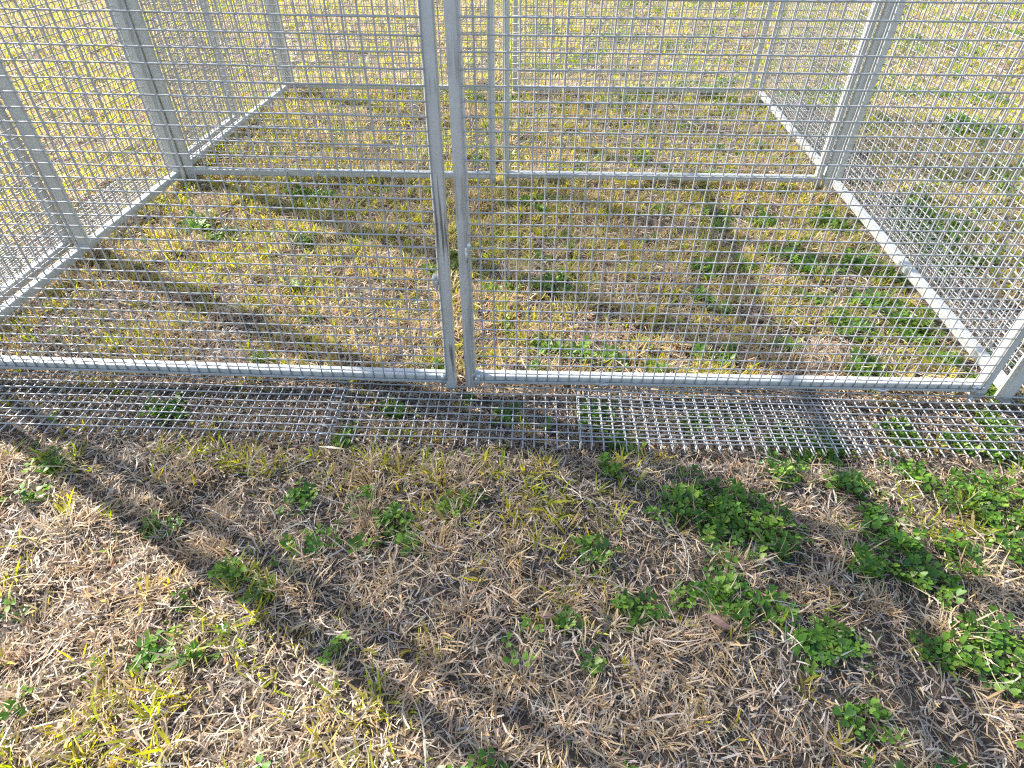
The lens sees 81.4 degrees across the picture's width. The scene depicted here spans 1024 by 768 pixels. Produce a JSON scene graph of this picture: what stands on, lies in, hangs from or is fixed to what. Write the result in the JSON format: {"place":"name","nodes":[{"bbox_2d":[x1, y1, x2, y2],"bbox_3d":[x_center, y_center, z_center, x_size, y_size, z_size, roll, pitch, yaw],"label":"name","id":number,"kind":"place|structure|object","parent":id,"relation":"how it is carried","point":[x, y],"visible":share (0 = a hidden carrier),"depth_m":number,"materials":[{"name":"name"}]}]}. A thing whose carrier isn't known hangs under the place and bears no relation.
{"place":"outdoors","nodes":[
{"label":"outdoors","id":0,"kind":"place"},
{"bbox_2d":[0,0,1023,767],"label":"ground","id":1,"kind":"structure","parent":0,"point":[832,690],"depth_m":1.14,"materials":[{"name":"beige plant"}]},
{"bbox_2d":[0,247,48,283],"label":"apron","id":2,"kind":"object","parent":1,"relation":"on","point":[19,258],"visible":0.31,"depth_m":1.91,"materials":[{"name":"metal"}]},
{"bbox_2d":[0,101,74,302],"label":"wire panel","id":3,"kind":"object","parent":1,"relation":"on","point":[10,282],"visible":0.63,"depth_m":1.78,"materials":[{"name":"grey metal"}]},
{"bbox_2d":[0,58,92,251],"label":"steel post","id":4,"kind":"object","parent":1,"relation":"on","point":[44,149],"depth_m":1.77,"materials":[{"name":"grey metal"}]},
{"bbox_2d":[0,0,182,322],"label":"wire panel","id":5,"kind":"object","parent":1,"relation":"on","point":[18,114],"visible":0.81,"depth_m":1.86,"materials":[{"name":"grey metal"}]},
{"bbox_2d":[26,176,164,242],"bbox_3d":[-1.500,-0.657,2.204,0.228,0.010,0.587,2,40,2],"label":"apron","id":6,"kind":"object","parent":1,"relation":"on","point":[104,205],"visible":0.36,"depth_m":2.23,"materials":[{"name":"metal"}]},
{"bbox_2d":[123,0,187,181],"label":"steel post","id":7,"kind":"object","parent":1,"relation":"on","point":[174,144],"visible":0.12,"depth_m":2.23,"materials":[{"name":"grey metal"}]},
{"bbox_2d":[104,0,239,172],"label":"wire panel","id":8,"kind":"object","parent":1,"relation":"on","point":[154,127],"visible":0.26,"depth_m":2.59,"materials":[{"name":"grey metal"}]},
{"bbox_2d":[0,372,349,441],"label":"apron","id":9,"kind":"object","parent":1,"relation":"on","point":[155,404],"visible":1,"depth_m":1.38,"materials":[{"name":"metal"}]},
{"bbox_2d":[185,219,210,230],"bbox_3d":[-1.094,-0.551,2.074,0.083,0.030,0.064,-19,44,-21],"label":"broadleaf weed","id":10,"kind":"object","parent":1,"relation":"on","point":[193,224],"visible":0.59,"depth_m":2.07,"materials":[{"name":"green plant"}]},
{"bbox_2d":[140,0,288,164],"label":"wire panel","id":11,"kind":"object","parent":1,"relation":"on","point":[278,57],"visible":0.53,"depth_m":2.72,"materials":[{"name":"grey metal"}]},
{"bbox_2d":[0,0,456,388],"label":"wire panel","id":12,"kind":"object","parent":1,"relation":"on","point":[429,68],"visible":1,"depth_m":1.17,"materials":[{"name":"metal"}]},
{"bbox_2d":[282,277,298,288],"bbox_3d":[-0.662,-0.304,1.794,0.064,0.033,0.070,1,40,1],"label":"broadleaf weed","id":13,"kind":"object","parent":1,"relation":"on","point":[292,282],"visible":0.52,"depth_m":1.80,"materials":[{"name":"green plant"}]},
{"bbox_2d":[126,0,495,185],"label":"wire panel","id":14,"kind":"object","parent":1,"relation":"on","point":[144,40],"visible":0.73,"depth_m":2.23,"materials":[{"name":"grey metal"}]},
{"bbox_2d":[319,446,342,448],"bbox_3d":[-0.386,0.136,1.273,0.055,0.003,0.006,5,42,2],"label":"straw blade","id":15,"kind":"object","parent":1,"relation":"on","point":[332,447],"visible":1,"depth_m":1.27,"materials":[{"name":"beige plant"}]},
{"bbox_2d":[270,0,502,90],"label":"wire panel","id":16,"kind":"object","parent":1,"relation":"on","point":[281,41],"visible":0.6,"depth_m":3.28,"materials":[{"name":"grey metal"}]},
{"bbox_2d":[0,0,1023,767],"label":"clover","id":17,"kind":"object","parent":1,"relation":"on","point":[716,526],"visible":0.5,"depth_m":1.16,"materials":[{"name":"green plant"}]},
{"bbox_2d":[532,610,553,618],"bbox_3d":[0.052,0.390,1.008,0.040,0.006,0.013,7,55,18],"label":"dead leaf","id":18,"kind":"object","parent":1,"relation":"on","point":[541,613],"visible":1,"depth_m":1.00,"materials":[{"name":"brown plant"}]},
{"bbox_2d":[317,382,872,458],"bbox_3d":[0.178,0.077,1.363,1.212,0.011,0.217,1,40,1],"label":"apron","id":19,"kind":"object","parent":1,"relation":"on","point":[577,417],"visible":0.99,"depth_m":1.36,"materials":[{"name":"metal"}]},
{"bbox_2d":[513,0,774,93],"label":"wire panel","id":20,"kind":"object","parent":1,"relation":"on","point":[516,21],"visible":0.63,"depth_m":3.27,"materials":[{"name":"grey metal"}]},
{"bbox_2d":[502,0,883,189],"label":"wire panel","id":21,"kind":"object","parent":1,"relation":"on","point":[872,10],"visible":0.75,"depth_m":2.21,"materials":[{"name":"grey metal"}]},
{"bbox_2d":[703,611,730,629],"bbox_3d":[0.336,0.388,0.979,0.052,0.006,0.015,27,61,37],"label":"dead leaf","id":22,"kind":"object","parent":1,"relation":"on","point":[721,622],"visible":1,"depth_m":0.97,"materials":[{"name":"plant"}]},
{"bbox_2d":[443,0,1023,398],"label":"wire panel","id":23,"kind":"object","parent":1,"relation":"on","point":[999,358],"visible":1,"depth_m":1.14,"materials":[{"name":"metal"}]},
{"bbox_2d":[576,385,1023,459],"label":"apron","id":24,"kind":"object","parent":1,"relation":"on","point":[810,419],"visible":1,"depth_m":1.35,"materials":[{"name":"metal"}]},
{"bbox_2d":[757,0,884,174],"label":"wire panel","id":25,"kind":"object","parent":1,"relation":"on","point":[788,127],"visible":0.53,"depth_m":2.73,"materials":[{"name":"grey metal"}]},
{"bbox_2d":[769,97,883,181],"bbox_3d":[1.479,-1.228,2.905,0.228,0.011,1.212,3,41,4],"label":"apron","id":26,"kind":"object","parent":1,"relation":"on","point":[825,137],"visible":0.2,"depth_m":2.88,"materials":[{"name":"metal"}]},
{"bbox_2d":[820,0,895,190],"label":"steel post","id":27,"kind":"object","parent":1,"relation":"on","point":[868,64],"visible":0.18,"depth_m":2.16,"materials":[{"name":"grey metal"}]},
{"bbox_2d":[829,0,1023,402],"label":"wire panel","id":28,"kind":"object","parent":1,"relation":"on","point":[1010,384],"visible":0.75,"depth_m":1.71,"materials":[{"name":"grey metal"}]},
{"bbox_2d":[853,190,1023,396],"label":"apron","id":29,"kind":"object","parent":1,"relation":"on","point":[1005,313],"visible":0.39,"depth_m":1.86,"materials":[{"name":"metal"}]},
{"bbox_2d":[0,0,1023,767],"bbox_3d":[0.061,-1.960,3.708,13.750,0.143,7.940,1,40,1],"label":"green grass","id":30,"kind":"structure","parent":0,"point":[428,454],"depth_m":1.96,"materials":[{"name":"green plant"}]}
]}

